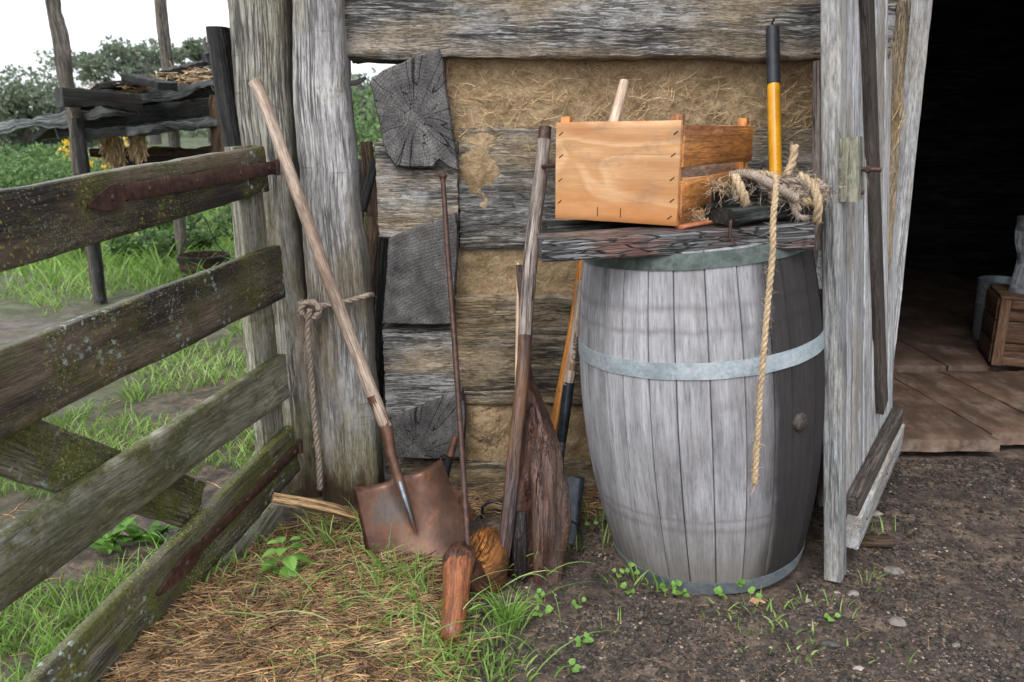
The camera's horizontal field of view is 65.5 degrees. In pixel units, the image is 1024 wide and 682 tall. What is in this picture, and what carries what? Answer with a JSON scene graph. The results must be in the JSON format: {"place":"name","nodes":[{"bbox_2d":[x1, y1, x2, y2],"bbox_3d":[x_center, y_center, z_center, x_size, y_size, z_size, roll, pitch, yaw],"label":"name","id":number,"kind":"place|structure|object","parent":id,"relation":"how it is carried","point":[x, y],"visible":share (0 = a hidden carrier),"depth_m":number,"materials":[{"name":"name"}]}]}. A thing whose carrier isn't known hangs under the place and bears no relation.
{"place":"outdoors","nodes":[
{"label":"outdoors","id":0,"kind":"place"},
{"bbox_2d":[0,0,395,112],"label":"sky","id":1,"kind":"structure","parent":0,"point":[24,24],"materials":[{"name":"white"}]},
{"bbox_2d":[0,128,1023,681],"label":"ground","id":2,"kind":"structure","parent":0,"point":[20,318],"depth_m":2.28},
{"bbox_2d":[0,159,71,188],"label":"shrub","id":3,"kind":"object","parent":2,"relation":"on","point":[8,175],"visible":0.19,"depth_m":9.44,"materials":[{"name":"green plant"}]},
{"bbox_2d":[0,64,99,161],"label":"tree","id":4,"kind":"object","parent":2,"relation":"on","point":[20,97],"visible":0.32,"depth_m":22.18,"materials":[{"name":"green plant"}]},
{"bbox_2d":[0,141,108,187],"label":"shrub","id":5,"kind":"object","parent":2,"relation":"on","point":[58,159],"visible":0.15,"depth_m":11.87,"materials":[{"name":"green plant"}]},
{"bbox_2d":[21,136,136,185],"bbox_3d":[-4.863,-1.863,9.331,1.820,1.175,1.321,0,15,0],"label":"flowering shrub","id":6,"kind":"object","parent":2,"relation":"on","point":[66,142],"visible":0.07,"depth_m":9.10,"materials":[{"name":"yellow plant"}]},
{"bbox_2d":[32,34,190,143],"bbox_3d":[-16.735,-11.464,36.270,9.320,4.901,5.286,0,15,0],"label":"tree","id":7,"kind":"object","parent":2,"relation":"on","point":[128,55],"visible":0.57,"depth_m":35.04,"materials":[{"name":"green plant"}]},
{"bbox_2d":[0,0,224,303],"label":"ruined shed","id":8,"kind":"structure","parent":2,"relation":"on","point":[170,99],"depth_m":5.54,"materials":[{"name":"grey wood"}]},
{"bbox_2d":[90,516,146,554],"bbox_3d":[-1.201,0.570,2.344,0.238,0.087,0.190,9,17,31],"label":"dock plant","id":9,"kind":"object","parent":2,"relation":"on","point":[106,544],"visible":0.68,"depth_m":2.34,"materials":[{"name":"green plant"}]},
{"bbox_2d":[108,517,179,546],"bbox_3d":[-1.124,0.566,2.353,0.231,0.087,0.199,0,15,0],"label":"dock plant","id":10,"kind":"object","parent":2,"relation":"on","point":[132,528],"visible":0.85,"depth_m":2.40,"materials":[{"name":"green plant"}]},
{"bbox_2d":[75,228,219,261],"bbox_3d":[-3.555,-0.941,7.670,1.178,0.364,1.049,4,16,16],"label":"shrub","id":11,"kind":"object","parent":2,"relation":"on","point":[164,240],"visible":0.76,"depth_m":7.53,"materials":[{"name":"green plant"}]},
{"bbox_2d":[140,36,210,141],"bbox_3d":[-14.577,-12.047,37.590,4.390,5.278,3.777,7,16,23],"label":"tree","id":12,"kind":"object","parent":2,"relation":"on","point":[195,48],"visible":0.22,"depth_m":37.16,"materials":[{"name":"green plant"}]},
{"bbox_2d":[132,203,233,240],"bbox_3d":[-3.370,-1.310,8.841,1.867,0.540,1.162,0,15,0],"label":"shrub","id":13,"kind":"object","parent":2,"relation":"on","point":[225,214],"visible":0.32,"depth_m":8.67,"materials":[{"name":"green plant"}]},
{"bbox_2d":[4,60,376,137],"bbox_3d":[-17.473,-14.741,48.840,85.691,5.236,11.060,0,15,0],"label":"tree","id":14,"kind":"object","parent":2,"relation":"on","point":[203,132],"depth_m":46.17,"materials":[{"name":"green plant"}]},
{"bbox_2d":[176,217,230,277],"bbox_3d":[-2.496,-0.745,6.426,0.412,0.512,0.412,0,15,0],"label":"hanging basket","id":15,"kind":"object","parent":2,"relation":"on","point":[211,259],"visible":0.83,"depth_m":6.33,"materials":[{"name":"black metal"}]},
{"bbox_2d":[206,26,240,146],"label":"leaning beam","id":16,"kind":"structure","parent":2,"relation":"on","point":[219,45],"depth_m":2.49,"materials":[{"name":"grey wood"}]},
{"bbox_2d":[227,0,322,497],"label":"fence post","id":17,"kind":"object","parent":2,"relation":"on","point":[261,34],"visible":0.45,"depth_m":2.38,"materials":[{"name":"grey wood"}]},
{"bbox_2d":[0,145,302,681],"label":"field gate","id":18,"kind":"structure","parent":17,"relation":"attached to","point":[98,489],"depth_m":1.82,"materials":[{"name":"brown wood"}]},
{"bbox_2d":[259,536,311,580],"bbox_3d":[-0.592,0.585,2.096,0.107,0.143,0.112,6,16,23],"label":"leafy weed","id":19,"kind":"object","parent":2,"relation":"on","point":[286,570],"visible":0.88,"depth_m":2.07,"materials":[{"name":"green plant"}]},
{"bbox_2d":[271,492,359,522],"bbox_3d":[-0.548,0.499,2.353,0.308,0.151,0.041,-4,16,-15],"label":"split stake","id":20,"kind":"object","parent":2,"relation":"on","point":[324,507],"visible":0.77,"depth_m":2.33,"materials":[{"name":"brown wood"}]},
{"bbox_2d":[292,0,384,505],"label":"fence post","id":21,"kind":"object","parent":2,"relation":"on","point":[350,437],"visible":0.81,"depth_m":2.39,"materials":[{"name":"grey wood"}]},
{"bbox_2d":[290,292,373,490],"bbox_3d":[-0.556,0.147,2.553,0.282,0.653,0.256,0,15,0],"label":"tied rope","id":22,"kind":"object","parent":21,"relation":"attached to","point":[308,317],"visible":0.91,"depth_m":2.42,"materials":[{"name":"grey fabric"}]},
{"bbox_2d":[248,78,463,561],"bbox_3d":[-0.456,-0.025,2.172,0.695,1.341,0.229,7,16,24],"label":"shovel","id":23,"kind":"object","parent":2,"relation":"on","point":[405,505],"visible":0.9,"depth_m":2.25,"materials":[{"name":"brown wood"}]},
{"bbox_2d":[358,160,363,224],"bbox_3d":[-0.767,-0.294,3.908,0.063,1.163,0.167,10,18,32],"label":"stacked plank","id":24,"kind":"object","parent":2,"relation":"on","point":[361,186],"visible":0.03,"depth_m":3.81,"materials":[{"name":"brown wood"}]},
{"bbox_2d":[351,73,380,140],"bbox_3d":[-6.462,-10.053,34.458,9.345,3.220,6.321,0,15,0],"label":"tree","id":25,"kind":"object","parent":2,"relation":"on","point":[365,86],"visible":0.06,"depth_m":34.19,"materials":[{"name":"green plant"}]},
{"bbox_2d":[352,87,382,159],"bbox_3d":[-2.585,-3.879,15.311,3.752,2.401,3.511,-12,19,-37],"label":"shrub","id":26,"kind":"object","parent":2,"relation":"on","point":[374,135],"visible":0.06,"depth_m":15.43,"materials":[{"name":"green plant"}]},
{"bbox_2d":[360,141,375,216],"bbox_3d":[-0.566,-0.287,3.339,0.055,1.067,0.156,-9,17,-29],"label":"stacked plank","id":27,"kind":"object","parent":2,"relation":"on","point":[366,151],"visible":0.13,"depth_m":3.26,"materials":[{"name":"wood"}]},
{"bbox_2d":[370,185,378,309],"bbox_3d":[-0.535,-0.294,3.080,0.040,0.727,0.164,13,20,39],"label":"stacked plank","id":28,"kind":"object","parent":2,"relation":"on","point":[374,246],"visible":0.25,"depth_m":3.06,"materials":[{"name":"brown wood"}]},
{"bbox_2d":[364,216,385,408],"bbox_3d":[-0.551,-0.109,3.283,0.050,0.796,0.148,-8,17,-26],"label":"stacked plank","id":29,"kind":"object","parent":2,"relation":"on","point":[368,224],"visible":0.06,"depth_m":3.23,"materials":[{"name":"grey wood"}]},
{"bbox_2d":[375,233,387,400],"bbox_3d":[-0.495,-0.112,3.024,0.054,0.754,0.158,9,17,30],"label":"stacked plank","id":30,"kind":"object","parent":2,"relation":"on","point":[381,275],"visible":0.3,"depth_m":3.01,"materials":[{"name":"black wood"}]},
{"bbox_2d":[439,174,474,606],"bbox_3d":[-0.153,0.094,2.202,0.025,1.059,0.648,-3,15,-9],"label":"iron rod","id":31,"kind":"object","parent":2,"relation":"on","point":[464,490],"visible":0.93,"depth_m":2.24,"materials":[{"name":"brown metal"}]},
{"bbox_2d":[444,435,475,519],"bbox_3d":[-0.175,0.474,2.524,0.080,0.327,0.140,-9,17,-30],"label":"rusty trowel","id":32,"kind":"object","parent":2,"relation":"on","point":[449,457],"visible":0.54,"depth_m":2.53,"materials":[{"name":"metal"}]},
{"bbox_2d":[0,205,932,681],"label":"grass","id":33,"kind":"structure","parent":2,"relation":"on","point":[54,265],"depth_m":2.17,"materials":[{"name":"green plant"}]},
{"bbox_2d":[440,527,509,644],"bbox_3d":[-0.106,0.621,2.049,0.151,0.201,0.448,4,16,15],"label":"wooden mallet","id":34,"kind":"object","parent":2,"relation":"on","point":[464,564],"visible":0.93,"depth_m":2.02,"materials":[{"name":"orange wood"}]},
{"bbox_2d":[0,339,962,681],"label":"straw litter","id":35,"kind":"object","parent":2,"relation":"on","point":[214,647],"visible":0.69,"depth_m":1.88,"materials":[{"name":"beige plant"}]},
{"bbox_2d":[480,499,502,518],"bbox_3d":[-0.049,0.558,2.520,0.107,0.118,0.031,0,15,0],"label":"iron bracket","id":36,"kind":"object","parent":2,"relation":"on","point":[487,503],"visible":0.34,"depth_m":2.52,"materials":[{"name":"grey metal"}]},
{"bbox_2d":[473,572,544,634],"bbox_3d":[-0.003,0.648,1.940,0.193,0.136,0.173,6,16,20],"label":"grass tuft","id":37,"kind":"object","parent":2,"relation":"on","point":[508,614],"visible":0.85,"depth_m":1.95,"materials":[{"name":"green plant"}]},
{"bbox_2d":[512,511,527,581],"bbox_3d":[0.021,0.558,2.168,0.045,0.185,0.089,0,15,0],"label":"root stub","id":38,"kind":"object","parent":2,"relation":"on","point":[519,555],"visible":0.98,"depth_m":2.15,"materials":[{"name":"brown wood"}]},
{"bbox_2d":[499,125,551,587],"bbox_3d":[0.027,0.020,2.242,0.055,1.213,0.572,3,15,13],"label":"wooden pole","id":39,"kind":"object","parent":2,"relation":"on","point":[517,424],"visible":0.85,"depth_m":2.27,"materials":[{"name":"wood"}]},
{"bbox_2d":[515,263,519,378],"bbox_3d":[0.016,0.132,2.416,0.016,0.692,0.332,0,15,2],"label":"thin stick","id":40,"kind":"object","parent":39,"relation":"attached to","point":[517,322],"visible":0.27,"depth_m":2.46,"materials":[{"name":"brown wood"}]},
{"bbox_2d":[541,163,555,168],"bbox_3d":[0.112,-0.493,2.241,0.012,0.026,0.194,-4,16,-15],"label":"iron pin","id":41,"kind":"object","parent":39,"relation":"attached to","point":[552,165],"visible":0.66,"depth_m":2.25,"materials":[{"name":"metal"}]},
{"bbox_2d":[508,265,570,585],"bbox_3d":[0.075,0.236,2.307,0.183,0.842,0.523,0,15,0],"label":"wooden paddle","id":42,"kind":"object","parent":2,"relation":"on","point":[543,501],"visible":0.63,"depth_m":2.21,"materials":[{"name":"brown wood"}]},
{"bbox_2d":[551,260,582,433],"bbox_3d":[0.151,0.125,2.441,0.044,0.794,0.236,12,19,38],"label":"hoe","id":43,"kind":"object","parent":2,"relation":"on","point":[556,410],"visible":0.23,"depth_m":2.43,"materials":[{"name":"orange wood"}]},
{"bbox_2d":[557,280,584,543],"bbox_3d":[0.160,0.240,2.388,0.128,0.813,0.256,0,15,0],"label":"spade","id":44,"kind":"object","parent":2,"relation":"on","point":[575,486],"visible":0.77,"depth_m":2.41,"materials":[{"name":"black wood"}]},
{"bbox_2d":[568,658,581,674],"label":"seedling","id":45,"kind":"object","parent":2,"relation":"on","point":[576,668],"visible":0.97,"depth_m":1.81,"materials":[{"name":"green plant"}]},
{"bbox_2d":[571,597,585,610],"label":"seedling","id":46,"kind":"object","parent":2,"relation":"on","point":[573,603],"visible":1,"depth_m":2.05,"materials":[{"name":"green plant"}]},
{"bbox_2d":[575,632,593,646],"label":"seedling","id":47,"kind":"object","parent":2,"relation":"on","point":[587,639],"visible":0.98,"depth_m":1.91,"materials":[{"name":"green plant"}]},
{"bbox_2d":[612,568,623,582],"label":"seedling","id":48,"kind":"object","parent":2,"relation":"on","point":[618,575],"visible":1,"depth_m":2.18,"materials":[{"name":"green plant"}]},
{"bbox_2d":[659,580,676,593],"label":"seedling","id":49,"kind":"object","parent":2,"relation":"on","point":[673,583],"visible":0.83,"depth_m":2.11,"materials":[{"name":"green plant"}]},
{"bbox_2d":[672,580,688,597],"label":"seedling","id":50,"kind":"object","parent":2,"relation":"on","point":[676,591],"visible":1,"depth_m":2.09,"materials":[{"name":"green plant"}]},
{"bbox_2d":[345,0,1023,582],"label":"log barn","id":51,"kind":"structure","parent":2,"relation":"on","point":[923,128],"depth_m":2.41,"materials":[{"name":"wood"}]},
{"bbox_2d":[351,76,366,85],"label":"peeled branch","id":52,"kind":"object","parent":51,"relation":"attached to","point":[356,82],"visible":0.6,"depth_m":2.49,"materials":[{"name":"grey wood"}]},
{"bbox_2d":[360,158,375,212],"bbox_3d":[-0.557,-0.606,3.099,0.035,0.203,0.132,6,16,21],"label":"stacked plank","id":53,"kind":"object","parent":51,"relation":"attached to","point":[368,188],"visible":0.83,"depth_m":3.09,"materials":[{"name":"black wood"}]},
{"bbox_2d":[816,0,904,582],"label":"door","id":54,"kind":"structure","parent":51,"relation":"in","point":[863,433],"depth_m":2.14,"materials":[{"name":"grey wood"}]},
{"bbox_2d":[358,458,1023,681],"bbox_3d":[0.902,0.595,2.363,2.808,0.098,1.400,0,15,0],"label":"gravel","id":55,"kind":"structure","parent":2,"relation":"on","point":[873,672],"depth_m":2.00,"materials":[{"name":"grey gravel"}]},
{"bbox_2d":[534,588,544,603],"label":"seedling","id":56,"kind":"object","parent":55,"relation":"on","point":[539,590],"visible":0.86,"depth_m":2.07,"materials":[{"name":"green plant"}]},
{"bbox_2d":[532,605,553,616],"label":"seedling","id":57,"kind":"object","parent":55,"relation":"on","point":[546,610],"visible":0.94,"depth_m":2.00,"materials":[{"name":"green plant"}]},
{"bbox_2d":[571,521,582,555],"bbox_3d":[0.190,0.601,2.296,0.038,0.144,0.086,0,15,0],"label":"bent wire","id":58,"kind":"object","parent":55,"relation":"on","point":[577,525],"visible":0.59,"depth_m":2.32,"materials":[{"name":"black metal"}]},
{"bbox_2d":[585,520,597,531],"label":"seedling","id":59,"kind":"object","parent":55,"relation":"on","point":[588,523],"visible":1,"depth_m":2.42,"materials":[{"name":"green plant"}]},
{"bbox_2d":[620,582,634,593],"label":"seedling","id":60,"kind":"object","parent":55,"relation":"on","point":[623,585],"visible":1,"depth_m":2.13,"materials":[{"name":"green plant"}]},
{"bbox_2d":[625,562,639,577],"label":"seedling","id":61,"kind":"object","parent":55,"relation":"on","point":[632,564],"visible":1,"depth_m":2.19,"materials":[{"name":"green plant"}]},
{"bbox_2d":[748,586,762,599],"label":"seedling","id":62,"kind":"object","parent":55,"relation":"on","point":[751,589],"visible":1,"depth_m":2.08,"materials":[{"name":"green plant"}]},
{"bbox_2d":[748,597,765,604],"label":"dead leaf","id":63,"kind":"object","parent":55,"relation":"on","point":[754,600],"visible":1,"depth_m":2.07,"materials":[{"name":"brown plant"}]},
{"bbox_2d":[824,613,840,621],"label":"seedling","id":64,"kind":"object","parent":55,"relation":"on","point":[829,618],"visible":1,"depth_m":2.00,"materials":[{"name":"green plant"}]},
{"bbox_2d":[847,590,858,596],"bbox_3d":[0.913,0.677,2.133,0.032,0.017,0.021,0,15,0],"label":"stone","id":65,"kind":"object","parent":55,"relation":"on","point":[853,592],"visible":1,"depth_m":2.13,"materials":[{"name":"grey stone"}]},
{"bbox_2d":[887,616,906,627],"bbox_3d":[0.968,0.706,2.001,0.045,0.024,0.038,0,15,0],"label":"stone","id":66,"kind":"object","parent":55,"relation":"on","point":[896,621],"visible":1,"depth_m":1.99,"materials":[{"name":"grey stone"}]},
{"bbox_2d":[952,642,960,647],"bbox_3d":[1.066,0.729,1.909,0.025,0.013,0.017,0,15,0],"label":"stone","id":67,"kind":"object","parent":55,"relation":"on","point":[957,644],"visible":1,"depth_m":1.90,"materials":[{"name":"grey stone"}]},
{"bbox_2d":[578,243,824,594],"bbox_3d":[0.522,0.156,2.236,0.676,0.971,0.657,0,15,0],"label":"wooden barrel","id":68,"kind":"object","parent":2,"relation":"on","point":[669,350],"visible":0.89,"depth_m":1.96,"materials":[{"name":"grey wood"}]},
{"bbox_2d":[542,220,657,232],"bbox_3d":[0.423,-0.313,2.171,0.681,0.074,0.139,-1,15,-3],"label":"charred plank","id":69,"kind":"object","parent":68,"relation":"on","point":[563,226],"visible":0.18,"depth_m":2.10,"materials":[{"name":"black wood"}]},
{"bbox_2d":[555,114,753,225],"bbox_3d":[0.389,-0.467,2.138,0.358,0.266,0.471,11,18,34],"label":"wooden crate","id":70,"kind":"object","parent":69,"relation":"on","point":[645,172],"visible":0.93,"depth_m":1.96,"materials":[{"name":"brown wood"}]},
{"bbox_2d":[608,79,628,120],"bbox_3d":[0.257,-0.546,2.044,0.031,0.246,0.152,10,18,32],"label":"tool handle","id":71,"kind":"object","parent":70,"relation":"in","point":[618,105],"visible":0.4,"depth_m":2.05,"materials":[{"name":"brown wood"}]},
{"bbox_2d":[766,19,782,198],"bbox_3d":[0.739,-0.645,2.239,0.042,0.513,0.213,0,15,0],"label":"yellow tool","id":72,"kind":"object","parent":69,"relation":"on","point":[773,94],"visible":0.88,"depth_m":2.23,"materials":[{"name":"rubber"}]},
{"bbox_2d":[536,217,814,261],"bbox_3d":[0.407,-0.251,1.931,0.700,0.094,0.165,-1,15,-3],"label":"charred plank","id":73,"kind":"object","parent":68,"relation":"on","point":[644,241],"visible":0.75,"depth_m":1.86,"materials":[{"name":"grey wood"}]},
{"bbox_2d":[675,220,715,228],"bbox_3d":[0.451,-0.283,1.918,0.119,0.022,0.032,-7,17,-25],"label":"orange strap","id":74,"kind":"object","parent":73,"relation":"on","point":[693,224],"visible":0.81,"depth_m":1.90,"materials":[{"name":"orange leather"}]},
{"bbox_2d":[681,170,739,225],"bbox_3d":[0.476,-0.344,1.928,0.146,0.157,0.151,8,17,27],"label":"coir fibre","id":75,"kind":"object","parent":73,"relation":"on","point":[719,181],"visible":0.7,"depth_m":1.92,"materials":[{"name":"plant"}]},
{"bbox_2d":[728,220,737,245],"bbox_3d":[0.512,-0.250,1.844,0.024,0.060,0.016,0,15,0],"label":"bent nail","id":76,"kind":"object","parent":73,"relation":"hanging from","point":[729,231],"visible":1,"depth_m":1.84,"materials":[{"name":"metal"}]},
{"bbox_2d":[703,199,825,225],"bbox_3d":[0.612,-0.316,1.928,0.268,0.054,0.128,-5,16,-20],"label":"broken board","id":77,"kind":"object","parent":73,"relation":"on","point":[737,213],"visible":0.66,"depth_m":1.88,"materials":[{"name":"brown wood"}]},
{"bbox_2d":[711,179,767,203],"bbox_3d":[0.529,-0.357,1.910,0.144,0.080,0.106,-11,18,-35],"label":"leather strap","id":78,"kind":"object","parent":77,"relation":"on","point":[715,198],"visible":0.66,"depth_m":1.93,"materials":[{"name":"leather"}]},
{"bbox_2d":[718,139,868,495],"bbox_3d":[0.681,-0.072,1.982,0.368,0.844,0.308,-6,16,-21],"label":"rope","id":79,"kind":"object","parent":68,"relation":"on","point":[810,191],"visible":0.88,"depth_m":1.86,"materials":[{"name":"beige fabric"}]},
{"bbox_2d":[729,169,798,202],"bbox_3d":[0.590,-0.364,1.865,0.161,0.077,0.039,5,16,19],"label":"bound rope handle","id":80,"kind":"object","parent":79,"relation":"on","point":[769,182],"visible":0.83,"depth_m":1.85,"materials":[{"name":"beige fabric"}]},
{"bbox_2d":[714,586,723,597],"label":"seedling","id":81,"kind":"object","parent":2,"relation":"on","point":[718,590],"visible":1,"depth_m":2.07,"materials":[{"name":"green plant"}]},
{"bbox_2d":[735,579,744,593],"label":"seedling","id":82,"kind":"object","parent":2,"relation":"on","point":[741,582],"visible":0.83,"depth_m":2.07,"materials":[{"name":"green plant"}]},
{"bbox_2d":[790,625,802,632],"bbox_3d":[0.700,0.708,1.957,0.033,0.018,0.024,0,15,0],"label":"stone","id":83,"kind":"object","parent":2,"relation":"on","point":[794,628],"visible":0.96,"depth_m":1.95,"materials":[{"name":"grey stone"}]},
{"bbox_2d":[812,60,822,507],"bbox_3d":[0.955,-0.123,2.469,0.171,1.420,0.038,4,16,16],"label":"wooden post","id":84,"kind":"object","parent":2,"relation":"on","point":[816,131],"visible":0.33,"depth_m":2.35,"materials":[{"name":"grey wood"}]},
{"bbox_2d":[820,639,841,648],"bbox_3d":[0.763,0.727,1.910,0.047,0.021,0.030,0,15,0],"label":"stone","id":85,"kind":"object","parent":2,"relation":"on","point":[831,644],"visible":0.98,"depth_m":1.90,"materials":[{"name":"grey stone"}]},
{"bbox_2d":[852,666,864,670],"bbox_3d":[0.792,0.749,1.818,0.029,0.013,0.018,0,15,0],"label":"stone","id":86,"kind":"object","parent":2,"relation":"on","point":[860,668],"visible":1,"depth_m":1.81,"materials":[{"name":"white stone"}]},
{"bbox_2d":[860,533,894,546],"bbox_3d":[1.086,0.599,2.396,0.109,0.024,0.070,2,15,8],"label":"bark piece","id":87,"kind":"object","parent":2,"relation":"on","point":[882,540],"visible":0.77,"depth_m":2.37,"materials":[{"name":"brown wood"}]},
{"bbox_2d":[873,511,882,516],"bbox_3d":[1.170,0.558,2.561,0.045,0.022,0.024,0,15,0],"label":"stone","id":88,"kind":"object","parent":2,"relation":"on","point":[878,514],"visible":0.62,"depth_m":2.55,"materials":[{"name":"grey stone"}]},
{"bbox_2d":[883,566,904,575],"bbox_3d":[1.069,0.642,2.229,0.050,0.026,0.043,-7,17,-25],"label":"stone","id":89,"kind":"object","parent":2,"relation":"on","point":[895,570],"visible":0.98,"depth_m":2.22,"materials":[{"name":"grey stone"}]},
{"bbox_2d":[893,268,1023,451],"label":"floor","id":90,"kind":"structure","parent":0,"point":[954,389],"depth_m":3.75,"materials":[{"name":"brown wood"}]},
{"bbox_2d":[972,276,1023,343],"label":"metal bucket","id":91,"kind":"object","parent":90,"relation":"on","point":[984,283],"visible":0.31,"depth_m":4.46,"materials":[{"name":"metal"}]},
{"bbox_2d":[978,284,1023,366],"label":"storage box","id":92,"kind":"object","parent":90,"relation":"on","point":[999,330],"visible":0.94,"depth_m":3.92,"materials":[{"name":"brown wood"}]},
{"bbox_2d":[1008,215,1023,293],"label":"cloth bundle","id":93,"kind":"object","parent":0,"point":[1017,284],"visible":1,"depth_m":3.92,"materials":[{"name":"grey fabric"}]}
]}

